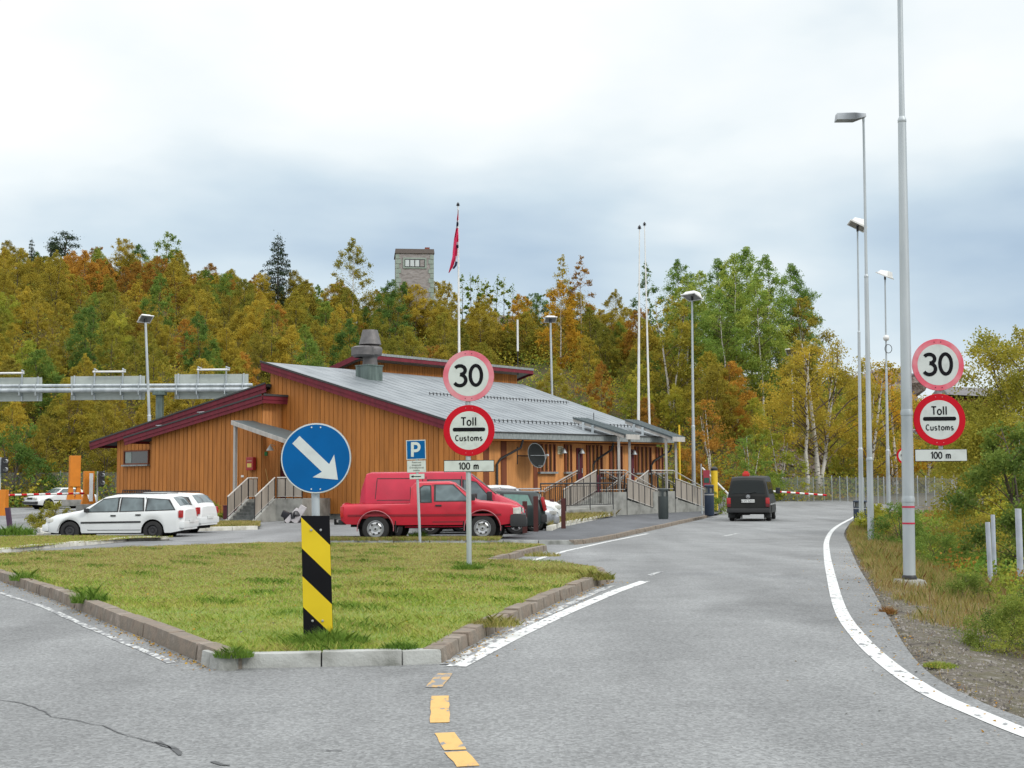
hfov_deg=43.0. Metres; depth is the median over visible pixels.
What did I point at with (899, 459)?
road sign
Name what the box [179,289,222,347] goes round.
birch tree
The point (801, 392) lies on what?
birch tree
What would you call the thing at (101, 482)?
traffic light
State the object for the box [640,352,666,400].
birch tree
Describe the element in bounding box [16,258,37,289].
birch tree
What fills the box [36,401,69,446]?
birch tree
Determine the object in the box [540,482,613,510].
terrace railing
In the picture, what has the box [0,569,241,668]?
kerb
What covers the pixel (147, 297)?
birch tree
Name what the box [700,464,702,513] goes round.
sign post
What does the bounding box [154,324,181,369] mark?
birch tree
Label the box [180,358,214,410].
birch tree
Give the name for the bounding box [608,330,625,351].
birch tree
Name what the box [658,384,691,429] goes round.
birch tree
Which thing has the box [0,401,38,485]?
birch tree
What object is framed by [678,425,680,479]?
marker pole
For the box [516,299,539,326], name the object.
birch tree
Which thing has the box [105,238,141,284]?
birch tree
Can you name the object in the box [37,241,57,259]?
pine tree
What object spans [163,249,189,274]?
birch tree
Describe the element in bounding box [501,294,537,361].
birch tree
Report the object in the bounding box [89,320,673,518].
customs building
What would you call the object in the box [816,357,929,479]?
birch tree
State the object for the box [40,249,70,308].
birch tree
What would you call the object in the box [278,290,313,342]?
birch tree
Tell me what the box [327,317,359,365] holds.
birch tree
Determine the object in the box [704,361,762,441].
birch tree
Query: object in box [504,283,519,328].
young tree
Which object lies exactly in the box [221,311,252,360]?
birch tree
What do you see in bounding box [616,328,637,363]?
birch tree
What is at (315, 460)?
road sign
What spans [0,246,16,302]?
birch tree
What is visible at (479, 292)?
young tree
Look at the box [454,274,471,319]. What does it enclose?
young tree
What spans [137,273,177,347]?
birch tree
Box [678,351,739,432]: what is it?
birch tree
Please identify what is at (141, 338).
birch tree
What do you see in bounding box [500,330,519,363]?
birch tree
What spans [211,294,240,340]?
birch tree
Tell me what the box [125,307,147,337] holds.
birch tree
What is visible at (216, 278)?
birch tree
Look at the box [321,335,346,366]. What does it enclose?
birch tree
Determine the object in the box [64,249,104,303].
birch tree
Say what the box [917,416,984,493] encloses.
birch tree
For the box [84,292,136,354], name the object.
birch tree
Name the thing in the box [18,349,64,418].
birch tree
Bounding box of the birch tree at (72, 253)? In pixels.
[64,250,86,294]
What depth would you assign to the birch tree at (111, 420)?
96.53 m
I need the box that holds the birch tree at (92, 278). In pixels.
[81,268,102,302]
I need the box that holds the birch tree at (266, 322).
[248,305,293,377]
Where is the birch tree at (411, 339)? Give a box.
[392,325,429,357]
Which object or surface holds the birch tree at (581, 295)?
on the hill
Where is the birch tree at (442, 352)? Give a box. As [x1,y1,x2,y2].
[432,345,450,359]
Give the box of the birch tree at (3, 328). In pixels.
[0,308,13,367]
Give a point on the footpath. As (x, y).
(606, 526)
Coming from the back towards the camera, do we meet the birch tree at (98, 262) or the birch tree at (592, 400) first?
the birch tree at (98, 262)
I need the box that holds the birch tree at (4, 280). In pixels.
[0,268,17,320]
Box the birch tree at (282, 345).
[269,323,311,374]
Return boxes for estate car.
[42,493,198,536]
[136,491,218,531]
[421,488,546,534]
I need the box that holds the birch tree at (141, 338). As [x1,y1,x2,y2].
[127,331,162,378]
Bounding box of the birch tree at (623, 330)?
[611,321,632,352]
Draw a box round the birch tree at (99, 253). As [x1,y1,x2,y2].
[85,248,110,271]
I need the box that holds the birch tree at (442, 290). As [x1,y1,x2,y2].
[424,280,462,343]
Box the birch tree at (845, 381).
[758,335,883,498]
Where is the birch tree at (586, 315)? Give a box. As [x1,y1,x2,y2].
[575,306,603,364]
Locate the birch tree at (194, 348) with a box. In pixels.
[178,336,218,373]
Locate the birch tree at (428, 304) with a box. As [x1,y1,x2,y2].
[416,302,434,340]
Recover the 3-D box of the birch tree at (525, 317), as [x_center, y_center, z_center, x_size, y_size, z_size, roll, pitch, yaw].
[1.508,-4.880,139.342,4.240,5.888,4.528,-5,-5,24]
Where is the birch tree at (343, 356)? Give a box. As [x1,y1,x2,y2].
[335,346,350,362]
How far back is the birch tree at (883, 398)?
118.92 m
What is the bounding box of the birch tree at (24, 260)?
[10,250,25,290]
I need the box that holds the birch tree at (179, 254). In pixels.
[163,250,192,307]
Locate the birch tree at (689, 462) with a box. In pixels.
[674,447,708,488]
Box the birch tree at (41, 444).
[18,429,59,491]
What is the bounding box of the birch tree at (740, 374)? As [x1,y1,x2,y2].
[706,349,757,406]
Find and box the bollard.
[711,467,717,509]
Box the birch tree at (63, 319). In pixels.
[45,299,78,337]
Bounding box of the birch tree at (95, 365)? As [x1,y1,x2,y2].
[80,361,108,412]
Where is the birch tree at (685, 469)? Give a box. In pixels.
[671,447,702,482]
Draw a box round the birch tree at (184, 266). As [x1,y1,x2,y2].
[167,261,196,293]
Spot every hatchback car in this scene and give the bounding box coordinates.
[452,506,559,531]
[487,485,560,515]
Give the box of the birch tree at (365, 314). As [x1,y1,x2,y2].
[356,306,371,337]
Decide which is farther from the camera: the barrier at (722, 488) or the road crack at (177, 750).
the barrier at (722, 488)
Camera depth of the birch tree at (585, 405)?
111.06 m
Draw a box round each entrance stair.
[544,470,657,514]
[607,470,703,512]
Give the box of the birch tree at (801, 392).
[787,369,814,426]
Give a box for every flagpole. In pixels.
[456,203,459,352]
[637,225,640,419]
[643,222,649,423]
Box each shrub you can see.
[24,499,74,529]
[212,501,222,518]
[714,490,726,513]
[850,503,900,535]
[865,500,929,543]
[915,529,977,568]
[917,513,1013,565]
[927,569,994,602]
[948,589,1023,657]
[971,571,1023,649]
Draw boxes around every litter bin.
[658,488,668,518]
[704,485,713,515]
[853,500,866,519]
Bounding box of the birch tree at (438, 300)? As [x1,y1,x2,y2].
[434,281,445,308]
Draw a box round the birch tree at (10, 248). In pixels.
[0,240,22,277]
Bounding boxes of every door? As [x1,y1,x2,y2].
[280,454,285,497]
[576,448,582,480]
[631,449,634,480]
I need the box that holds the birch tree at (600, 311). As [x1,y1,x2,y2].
[595,309,610,334]
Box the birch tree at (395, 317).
[364,292,410,342]
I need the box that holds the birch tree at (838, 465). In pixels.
[821,410,864,476]
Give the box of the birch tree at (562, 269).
[546,254,577,338]
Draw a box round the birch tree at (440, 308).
[426,299,468,355]
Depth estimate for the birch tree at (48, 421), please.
98.12 m
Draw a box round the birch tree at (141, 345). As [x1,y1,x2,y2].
[125,342,152,378]
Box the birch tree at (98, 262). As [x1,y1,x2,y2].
[92,258,110,277]
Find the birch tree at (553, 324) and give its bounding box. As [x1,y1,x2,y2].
[543,323,562,360]
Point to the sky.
(555, 128)
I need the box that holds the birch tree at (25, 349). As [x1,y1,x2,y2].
[7,340,50,409]
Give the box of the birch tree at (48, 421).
[22,415,69,475]
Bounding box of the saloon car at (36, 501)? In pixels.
[23,487,95,508]
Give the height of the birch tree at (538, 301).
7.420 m
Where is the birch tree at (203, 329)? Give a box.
[178,311,221,373]
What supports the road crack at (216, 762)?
on the road
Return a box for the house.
[933,387,1012,472]
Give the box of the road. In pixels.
[0,500,1023,767]
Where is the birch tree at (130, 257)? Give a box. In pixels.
[117,254,142,283]
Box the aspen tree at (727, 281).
[695,252,772,421]
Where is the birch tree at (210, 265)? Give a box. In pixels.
[202,263,219,279]
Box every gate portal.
[61,456,81,505]
[76,471,95,510]
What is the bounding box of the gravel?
[855,558,1023,715]
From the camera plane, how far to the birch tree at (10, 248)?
162.99 m
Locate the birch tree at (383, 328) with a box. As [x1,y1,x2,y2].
[368,316,394,351]
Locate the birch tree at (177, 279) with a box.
[159,258,193,326]
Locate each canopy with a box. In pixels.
[231,420,292,492]
[573,417,639,491]
[625,419,684,498]
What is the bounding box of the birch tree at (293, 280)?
[279,270,305,305]
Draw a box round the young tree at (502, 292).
[493,277,511,327]
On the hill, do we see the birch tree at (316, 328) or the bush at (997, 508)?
the birch tree at (316, 328)
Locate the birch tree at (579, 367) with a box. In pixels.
[570,335,600,388]
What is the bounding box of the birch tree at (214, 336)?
[205,331,231,373]
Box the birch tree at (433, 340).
[423,312,462,358]
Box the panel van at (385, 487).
[359,471,527,536]
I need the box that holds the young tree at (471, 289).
[460,274,481,319]
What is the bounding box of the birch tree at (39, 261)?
[28,255,46,287]
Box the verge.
[834,492,1023,717]
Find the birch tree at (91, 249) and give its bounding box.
[83,246,102,258]
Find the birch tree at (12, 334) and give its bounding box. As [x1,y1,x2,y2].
[0,322,27,356]
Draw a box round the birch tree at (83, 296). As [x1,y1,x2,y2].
[68,275,91,315]
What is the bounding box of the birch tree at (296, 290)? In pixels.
[293,282,313,309]
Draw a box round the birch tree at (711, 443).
[669,399,753,495]
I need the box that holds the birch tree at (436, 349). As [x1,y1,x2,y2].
[419,345,441,358]
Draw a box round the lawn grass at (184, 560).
[0,541,598,651]
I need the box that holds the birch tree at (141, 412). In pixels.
[131,376,174,424]
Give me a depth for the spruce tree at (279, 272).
161.33 m
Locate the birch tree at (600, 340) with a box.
[584,323,622,380]
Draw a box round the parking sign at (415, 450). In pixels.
[406,440,425,542]
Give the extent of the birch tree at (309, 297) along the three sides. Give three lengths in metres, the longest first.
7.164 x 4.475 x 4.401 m
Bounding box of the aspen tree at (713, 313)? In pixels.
[688,289,758,393]
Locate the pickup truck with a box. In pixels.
[334,481,526,536]
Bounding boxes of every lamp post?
[137,314,153,420]
[544,316,556,394]
[680,291,703,504]
[785,348,794,432]
[834,112,873,539]
[847,217,863,524]
[876,270,893,508]
[893,0,926,588]
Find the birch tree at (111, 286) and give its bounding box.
[100,278,121,311]
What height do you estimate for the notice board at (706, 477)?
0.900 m
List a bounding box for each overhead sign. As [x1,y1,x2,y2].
[0,370,41,400]
[71,368,144,399]
[175,366,247,398]
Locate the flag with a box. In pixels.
[449,214,458,271]
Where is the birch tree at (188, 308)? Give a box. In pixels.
[186,289,212,333]
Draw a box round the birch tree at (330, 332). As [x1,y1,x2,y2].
[323,324,345,361]
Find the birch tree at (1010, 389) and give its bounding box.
[915,324,1023,537]
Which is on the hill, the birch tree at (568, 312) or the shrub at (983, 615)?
the birch tree at (568, 312)
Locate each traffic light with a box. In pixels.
[0,457,7,489]
[96,471,104,501]
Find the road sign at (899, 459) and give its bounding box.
[897,448,901,462]
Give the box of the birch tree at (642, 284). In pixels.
[630,260,660,345]
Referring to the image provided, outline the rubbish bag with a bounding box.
[281,510,300,522]
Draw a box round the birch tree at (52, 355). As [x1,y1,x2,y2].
[30,341,66,387]
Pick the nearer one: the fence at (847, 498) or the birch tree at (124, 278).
the fence at (847, 498)
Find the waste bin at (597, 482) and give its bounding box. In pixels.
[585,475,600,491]
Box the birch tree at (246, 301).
[226,279,263,334]
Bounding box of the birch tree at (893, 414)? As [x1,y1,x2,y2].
[884,397,900,442]
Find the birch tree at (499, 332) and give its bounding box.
[479,322,505,363]
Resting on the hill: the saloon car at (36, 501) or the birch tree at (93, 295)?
the birch tree at (93, 295)
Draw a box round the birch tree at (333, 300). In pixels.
[312,284,351,321]
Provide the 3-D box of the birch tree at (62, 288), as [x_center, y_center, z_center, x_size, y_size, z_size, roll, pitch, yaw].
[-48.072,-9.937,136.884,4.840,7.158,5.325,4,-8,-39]
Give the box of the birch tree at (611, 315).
[596,310,632,349]
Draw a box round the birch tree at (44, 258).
[33,256,54,275]
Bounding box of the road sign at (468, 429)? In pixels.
[443,351,494,563]
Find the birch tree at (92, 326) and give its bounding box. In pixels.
[63,306,110,375]
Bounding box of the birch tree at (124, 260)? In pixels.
[110,256,132,291]
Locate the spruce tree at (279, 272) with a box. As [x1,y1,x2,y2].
[258,235,295,315]
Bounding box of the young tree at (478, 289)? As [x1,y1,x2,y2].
[468,275,485,317]
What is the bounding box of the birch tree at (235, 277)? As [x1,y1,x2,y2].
[219,269,243,293]
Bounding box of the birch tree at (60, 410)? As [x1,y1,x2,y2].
[41,377,100,453]
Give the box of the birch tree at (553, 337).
[542,323,562,359]
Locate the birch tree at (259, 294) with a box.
[254,291,269,317]
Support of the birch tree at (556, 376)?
on the hill
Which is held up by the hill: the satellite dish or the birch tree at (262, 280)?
the birch tree at (262, 280)
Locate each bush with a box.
[0,423,65,506]
[718,434,789,498]
[751,425,813,500]
[930,396,1021,533]
[939,419,1023,567]
[972,471,1023,547]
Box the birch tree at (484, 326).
[463,302,500,354]
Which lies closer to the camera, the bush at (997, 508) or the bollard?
the bush at (997, 508)
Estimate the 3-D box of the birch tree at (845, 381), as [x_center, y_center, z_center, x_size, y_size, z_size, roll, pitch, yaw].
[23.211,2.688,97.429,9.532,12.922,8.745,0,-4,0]
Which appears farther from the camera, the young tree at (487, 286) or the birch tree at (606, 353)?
the young tree at (487, 286)
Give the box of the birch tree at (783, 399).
[744,346,865,500]
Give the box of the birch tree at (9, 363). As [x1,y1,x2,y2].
[0,356,35,433]
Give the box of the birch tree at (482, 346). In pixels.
[474,341,494,364]
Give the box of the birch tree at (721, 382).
[684,364,741,454]
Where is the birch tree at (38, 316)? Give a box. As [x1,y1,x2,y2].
[20,291,52,348]
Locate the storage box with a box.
[223,505,237,518]
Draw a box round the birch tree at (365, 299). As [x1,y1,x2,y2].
[331,237,376,315]
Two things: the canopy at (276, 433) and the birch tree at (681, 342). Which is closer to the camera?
the canopy at (276, 433)
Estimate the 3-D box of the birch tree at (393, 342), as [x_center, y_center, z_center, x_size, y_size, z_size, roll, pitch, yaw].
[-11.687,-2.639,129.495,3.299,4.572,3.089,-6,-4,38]
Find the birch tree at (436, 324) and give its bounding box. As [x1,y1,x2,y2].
[433,311,456,344]
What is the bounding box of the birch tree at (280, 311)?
[256,303,295,353]
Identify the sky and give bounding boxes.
[0,0,1023,440]
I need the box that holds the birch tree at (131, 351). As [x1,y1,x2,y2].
[119,336,151,403]
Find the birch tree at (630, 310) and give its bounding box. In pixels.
[616,307,640,327]
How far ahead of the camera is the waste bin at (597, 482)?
62.69 m
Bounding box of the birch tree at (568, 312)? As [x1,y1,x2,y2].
[534,280,586,375]
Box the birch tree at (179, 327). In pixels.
[169,318,202,365]
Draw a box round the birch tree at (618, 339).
[614,332,635,364]
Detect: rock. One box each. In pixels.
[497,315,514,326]
[800,463,811,472]
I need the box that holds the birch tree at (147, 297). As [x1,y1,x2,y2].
[138,294,161,328]
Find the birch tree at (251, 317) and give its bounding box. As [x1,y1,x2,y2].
[234,298,278,364]
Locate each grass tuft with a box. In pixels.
[0,522,38,535]
[7,565,41,580]
[66,583,118,603]
[213,642,256,658]
[281,624,371,646]
[381,637,420,649]
[406,530,429,536]
[450,561,486,569]
[466,612,526,627]
[524,550,560,556]
[525,565,583,573]
[573,568,614,579]
[876,604,897,614]
[923,661,960,668]
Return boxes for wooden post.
[5,508,12,526]
[522,501,526,532]
[533,496,537,531]
[561,498,565,528]
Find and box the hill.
[0,290,949,505]
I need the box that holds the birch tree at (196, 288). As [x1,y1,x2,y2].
[181,278,218,333]
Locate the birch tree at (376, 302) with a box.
[362,289,382,316]
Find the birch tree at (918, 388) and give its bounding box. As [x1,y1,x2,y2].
[847,369,925,404]
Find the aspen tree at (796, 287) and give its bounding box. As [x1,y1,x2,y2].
[763,263,823,392]
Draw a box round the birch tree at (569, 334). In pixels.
[562,331,578,367]
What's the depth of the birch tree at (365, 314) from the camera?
147.05 m
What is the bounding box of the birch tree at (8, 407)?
[0,377,14,434]
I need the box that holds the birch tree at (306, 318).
[293,303,311,336]
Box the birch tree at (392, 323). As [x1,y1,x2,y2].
[385,306,403,341]
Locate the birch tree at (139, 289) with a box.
[125,282,148,320]
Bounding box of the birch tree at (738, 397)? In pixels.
[699,388,741,420]
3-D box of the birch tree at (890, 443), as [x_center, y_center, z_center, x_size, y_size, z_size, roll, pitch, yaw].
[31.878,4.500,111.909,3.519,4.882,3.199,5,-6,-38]
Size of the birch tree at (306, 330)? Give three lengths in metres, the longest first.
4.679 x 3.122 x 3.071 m
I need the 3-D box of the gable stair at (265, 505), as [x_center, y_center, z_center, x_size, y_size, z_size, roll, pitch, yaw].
[-10.947,5.576,61.919,2.930,2.285,5.600,-2,-5,17]
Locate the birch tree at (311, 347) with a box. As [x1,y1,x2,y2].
[292,338,327,366]
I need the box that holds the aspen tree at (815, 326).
[784,295,826,369]
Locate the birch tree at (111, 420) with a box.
[74,402,126,490]
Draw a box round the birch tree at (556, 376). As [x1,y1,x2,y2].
[535,363,572,399]
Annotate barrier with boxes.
[0,490,84,515]
[702,467,727,509]
[773,490,826,495]
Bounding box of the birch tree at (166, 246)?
[151,231,186,275]
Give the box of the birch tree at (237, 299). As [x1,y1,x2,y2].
[232,291,249,318]
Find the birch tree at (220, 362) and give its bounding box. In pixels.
[204,348,225,400]
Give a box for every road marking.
[0,592,174,662]
[426,673,451,686]
[430,695,449,722]
[435,732,465,749]
[440,585,615,663]
[445,751,478,766]
[447,581,648,665]
[532,534,644,560]
[823,517,1023,736]
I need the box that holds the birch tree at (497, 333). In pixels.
[487,322,506,348]
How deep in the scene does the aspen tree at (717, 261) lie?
122.56 m
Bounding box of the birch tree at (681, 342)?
[635,295,710,422]
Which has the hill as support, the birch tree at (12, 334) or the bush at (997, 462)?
the birch tree at (12, 334)
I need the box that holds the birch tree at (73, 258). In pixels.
[52,256,84,302]
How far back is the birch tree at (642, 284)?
138.86 m
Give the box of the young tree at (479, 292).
[473,281,487,313]
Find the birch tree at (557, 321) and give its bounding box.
[556,305,580,334]
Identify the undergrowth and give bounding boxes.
[0,276,956,507]
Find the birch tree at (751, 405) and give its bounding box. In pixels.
[738,397,773,448]
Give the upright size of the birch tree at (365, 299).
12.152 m
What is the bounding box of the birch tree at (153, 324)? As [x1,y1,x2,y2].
[135,311,172,359]
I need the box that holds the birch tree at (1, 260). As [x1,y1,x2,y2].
[0,258,12,291]
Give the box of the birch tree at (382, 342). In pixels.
[379,334,390,353]
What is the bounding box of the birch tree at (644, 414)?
[631,396,661,427]
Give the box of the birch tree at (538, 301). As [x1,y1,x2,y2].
[514,293,550,328]
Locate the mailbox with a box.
[246,457,255,469]
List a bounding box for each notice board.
[557,446,562,453]
[703,470,709,486]
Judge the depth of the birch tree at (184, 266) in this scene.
153.11 m
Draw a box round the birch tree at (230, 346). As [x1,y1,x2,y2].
[211,328,244,373]
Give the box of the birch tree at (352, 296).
[334,288,363,342]
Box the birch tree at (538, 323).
[523,312,542,351]
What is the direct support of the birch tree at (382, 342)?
on the hill
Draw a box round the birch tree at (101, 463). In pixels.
[88,409,120,467]
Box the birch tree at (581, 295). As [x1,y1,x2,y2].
[564,292,602,342]
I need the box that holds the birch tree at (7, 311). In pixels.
[0,292,22,335]
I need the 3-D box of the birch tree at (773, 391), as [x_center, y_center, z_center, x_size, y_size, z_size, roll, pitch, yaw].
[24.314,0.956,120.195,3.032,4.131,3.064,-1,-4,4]
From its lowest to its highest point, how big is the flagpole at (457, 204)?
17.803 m
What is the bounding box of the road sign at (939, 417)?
[912,339,966,461]
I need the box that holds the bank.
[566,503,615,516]
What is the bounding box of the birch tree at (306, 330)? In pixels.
[291,323,320,364]
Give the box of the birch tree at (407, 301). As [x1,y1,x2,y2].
[387,283,424,334]
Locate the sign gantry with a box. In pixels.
[0,383,252,418]
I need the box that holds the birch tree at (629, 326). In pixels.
[622,308,654,366]
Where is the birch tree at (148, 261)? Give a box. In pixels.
[136,255,163,285]
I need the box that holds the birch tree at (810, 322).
[774,296,838,415]
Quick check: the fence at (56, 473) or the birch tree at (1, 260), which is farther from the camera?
the birch tree at (1, 260)
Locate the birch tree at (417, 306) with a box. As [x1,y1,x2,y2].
[397,284,434,340]
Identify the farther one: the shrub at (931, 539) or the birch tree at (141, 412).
the birch tree at (141, 412)
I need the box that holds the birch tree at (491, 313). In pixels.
[468,294,502,342]
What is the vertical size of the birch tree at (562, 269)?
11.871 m
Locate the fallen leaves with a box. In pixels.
[2,550,1021,744]
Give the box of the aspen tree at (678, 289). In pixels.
[660,273,712,401]
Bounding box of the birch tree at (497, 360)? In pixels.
[485,347,504,365]
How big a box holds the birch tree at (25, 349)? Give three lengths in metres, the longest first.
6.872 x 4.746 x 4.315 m
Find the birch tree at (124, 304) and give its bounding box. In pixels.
[102,293,141,341]
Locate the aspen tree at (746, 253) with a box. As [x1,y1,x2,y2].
[718,246,780,395]
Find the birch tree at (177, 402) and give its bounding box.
[164,368,212,412]
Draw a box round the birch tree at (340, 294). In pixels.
[323,282,354,309]
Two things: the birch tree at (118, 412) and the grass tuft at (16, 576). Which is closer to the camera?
the grass tuft at (16, 576)
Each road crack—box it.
[3,700,173,748]
[157,741,181,754]
[210,761,228,765]
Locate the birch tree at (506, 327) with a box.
[501,324,516,362]
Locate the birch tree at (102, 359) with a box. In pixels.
[92,323,126,375]
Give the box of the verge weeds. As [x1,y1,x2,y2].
[888,507,1023,603]
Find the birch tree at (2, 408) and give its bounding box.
[0,401,20,457]
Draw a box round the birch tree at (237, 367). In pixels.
[223,355,254,386]
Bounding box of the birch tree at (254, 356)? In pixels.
[233,335,274,383]
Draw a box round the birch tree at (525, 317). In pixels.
[510,311,545,359]
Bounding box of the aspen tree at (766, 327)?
[723,274,796,419]
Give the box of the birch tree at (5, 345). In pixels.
[0,333,14,371]
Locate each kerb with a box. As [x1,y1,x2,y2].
[0,536,168,552]
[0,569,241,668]
[2,532,60,535]
[31,526,257,532]
[201,650,237,670]
[242,648,440,668]
[330,540,573,544]
[423,573,609,662]
[487,545,546,559]
[546,514,609,530]
[566,562,610,580]
[569,515,707,544]
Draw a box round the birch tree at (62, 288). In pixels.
[32,257,79,318]
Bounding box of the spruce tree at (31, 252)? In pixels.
[25,240,36,283]
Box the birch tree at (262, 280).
[244,273,275,308]
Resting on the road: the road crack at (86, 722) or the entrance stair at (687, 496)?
the road crack at (86, 722)
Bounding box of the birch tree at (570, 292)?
[566,255,596,333]
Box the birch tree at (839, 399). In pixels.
[819,362,850,406]
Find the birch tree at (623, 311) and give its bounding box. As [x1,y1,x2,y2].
[600,289,629,325]
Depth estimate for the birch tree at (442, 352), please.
121.81 m
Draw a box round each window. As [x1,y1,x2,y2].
[121,450,149,465]
[403,257,426,268]
[538,444,558,473]
[563,444,574,473]
[586,445,604,478]
[609,446,623,478]
[634,446,653,474]
[655,447,664,473]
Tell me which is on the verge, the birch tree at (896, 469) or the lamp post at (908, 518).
the lamp post at (908, 518)
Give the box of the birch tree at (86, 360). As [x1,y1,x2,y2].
[62,353,99,437]
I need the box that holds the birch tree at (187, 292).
[177,279,194,308]
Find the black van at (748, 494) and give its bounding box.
[727,471,779,520]
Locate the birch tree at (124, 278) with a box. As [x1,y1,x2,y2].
[111,266,135,298]
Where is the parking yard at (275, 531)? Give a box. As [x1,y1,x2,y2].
[0,514,545,552]
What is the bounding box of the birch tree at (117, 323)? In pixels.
[91,311,132,365]
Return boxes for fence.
[1,471,116,497]
[770,475,963,505]
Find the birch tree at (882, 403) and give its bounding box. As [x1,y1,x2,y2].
[873,401,896,439]
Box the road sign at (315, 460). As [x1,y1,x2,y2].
[281,423,350,633]
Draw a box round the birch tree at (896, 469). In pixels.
[847,366,935,493]
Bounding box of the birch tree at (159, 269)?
[134,255,178,307]
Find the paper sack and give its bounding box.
[285,505,306,522]
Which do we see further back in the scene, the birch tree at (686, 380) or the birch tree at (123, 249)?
the birch tree at (123, 249)
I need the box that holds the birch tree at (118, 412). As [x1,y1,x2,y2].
[95,400,131,428]
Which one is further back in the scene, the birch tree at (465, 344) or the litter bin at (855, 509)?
the birch tree at (465, 344)
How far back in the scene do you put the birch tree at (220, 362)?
110.98 m
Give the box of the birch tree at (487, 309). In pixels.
[472,304,497,342]
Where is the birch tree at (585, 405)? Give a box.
[580,401,591,408]
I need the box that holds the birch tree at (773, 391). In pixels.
[761,375,783,411]
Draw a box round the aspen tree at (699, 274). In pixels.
[677,270,727,374]
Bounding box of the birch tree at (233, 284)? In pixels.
[225,281,242,316]
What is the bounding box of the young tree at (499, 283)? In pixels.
[489,274,506,322]
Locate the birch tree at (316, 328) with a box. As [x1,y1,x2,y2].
[304,320,326,358]
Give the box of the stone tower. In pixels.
[394,247,434,337]
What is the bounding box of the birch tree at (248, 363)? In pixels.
[232,351,260,384]
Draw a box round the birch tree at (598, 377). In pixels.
[585,361,616,414]
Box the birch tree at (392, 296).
[369,279,417,351]
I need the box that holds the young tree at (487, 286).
[481,278,498,318]
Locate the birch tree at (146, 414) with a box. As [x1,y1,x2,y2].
[134,402,165,424]
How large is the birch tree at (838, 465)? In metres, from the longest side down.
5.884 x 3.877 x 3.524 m
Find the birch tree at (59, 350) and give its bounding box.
[46,327,80,375]
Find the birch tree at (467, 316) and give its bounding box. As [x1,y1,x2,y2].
[461,314,477,350]
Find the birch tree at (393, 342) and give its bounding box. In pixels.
[384,335,404,354]
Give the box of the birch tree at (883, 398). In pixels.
[871,392,890,420]
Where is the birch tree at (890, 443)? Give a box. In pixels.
[872,409,899,458]
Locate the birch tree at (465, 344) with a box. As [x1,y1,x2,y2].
[445,325,470,356]
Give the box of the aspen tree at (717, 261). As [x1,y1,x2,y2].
[683,258,745,365]
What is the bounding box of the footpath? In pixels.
[501,503,722,539]
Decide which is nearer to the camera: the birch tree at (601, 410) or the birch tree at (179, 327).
the birch tree at (601, 410)
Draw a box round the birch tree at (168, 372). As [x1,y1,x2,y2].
[131,338,175,416]
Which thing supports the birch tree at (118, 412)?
on the hill
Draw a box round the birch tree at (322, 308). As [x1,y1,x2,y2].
[306,301,346,349]
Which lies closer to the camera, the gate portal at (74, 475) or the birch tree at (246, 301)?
the gate portal at (74, 475)
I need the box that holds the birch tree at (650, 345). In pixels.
[630,331,668,376]
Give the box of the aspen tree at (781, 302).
[728,254,806,410]
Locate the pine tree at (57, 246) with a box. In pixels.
[43,230,81,265]
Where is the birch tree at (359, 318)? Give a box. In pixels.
[353,309,368,343]
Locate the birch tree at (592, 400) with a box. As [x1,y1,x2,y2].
[586,396,599,410]
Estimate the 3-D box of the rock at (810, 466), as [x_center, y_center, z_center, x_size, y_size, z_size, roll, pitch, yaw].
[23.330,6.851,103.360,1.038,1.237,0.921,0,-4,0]
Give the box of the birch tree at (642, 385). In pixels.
[624,364,658,418]
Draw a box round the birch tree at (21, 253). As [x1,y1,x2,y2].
[0,248,43,307]
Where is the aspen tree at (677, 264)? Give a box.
[649,259,698,380]
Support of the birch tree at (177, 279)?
on the hill
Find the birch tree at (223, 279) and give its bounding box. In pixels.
[208,273,241,321]
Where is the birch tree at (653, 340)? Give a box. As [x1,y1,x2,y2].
[626,324,667,390]
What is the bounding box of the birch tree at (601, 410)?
[599,407,606,413]
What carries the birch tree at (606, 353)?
on the hill
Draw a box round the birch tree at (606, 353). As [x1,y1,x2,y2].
[592,340,621,379]
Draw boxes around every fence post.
[985,522,992,580]
[991,515,996,573]
[1015,509,1023,579]
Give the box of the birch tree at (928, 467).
[882,395,950,492]
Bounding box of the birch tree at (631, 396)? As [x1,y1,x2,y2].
[617,379,642,419]
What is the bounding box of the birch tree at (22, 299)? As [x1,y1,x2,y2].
[9,286,45,331]
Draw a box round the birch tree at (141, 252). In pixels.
[119,243,149,271]
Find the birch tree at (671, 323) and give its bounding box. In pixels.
[657,314,690,394]
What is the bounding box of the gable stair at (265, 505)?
[226,477,330,521]
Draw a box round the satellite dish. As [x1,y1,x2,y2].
[517,443,548,467]
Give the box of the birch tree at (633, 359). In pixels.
[616,349,651,395]
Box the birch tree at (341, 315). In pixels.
[320,304,359,353]
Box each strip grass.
[0,534,172,549]
[30,520,260,527]
[330,535,502,540]
[546,509,620,525]
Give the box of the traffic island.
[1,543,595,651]
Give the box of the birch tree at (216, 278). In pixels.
[209,275,227,312]
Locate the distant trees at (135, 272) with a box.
[15,256,670,375]
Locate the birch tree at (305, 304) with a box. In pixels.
[278,294,309,330]
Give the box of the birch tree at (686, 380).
[664,362,704,413]
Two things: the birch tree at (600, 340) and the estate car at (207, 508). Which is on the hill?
the birch tree at (600, 340)
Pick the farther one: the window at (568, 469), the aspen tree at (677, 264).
the aspen tree at (677, 264)
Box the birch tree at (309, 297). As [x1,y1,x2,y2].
[293,278,322,332]
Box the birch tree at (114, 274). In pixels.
[100,266,118,291]
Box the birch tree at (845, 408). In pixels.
[833,384,862,434]
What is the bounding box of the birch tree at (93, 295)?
[74,292,105,333]

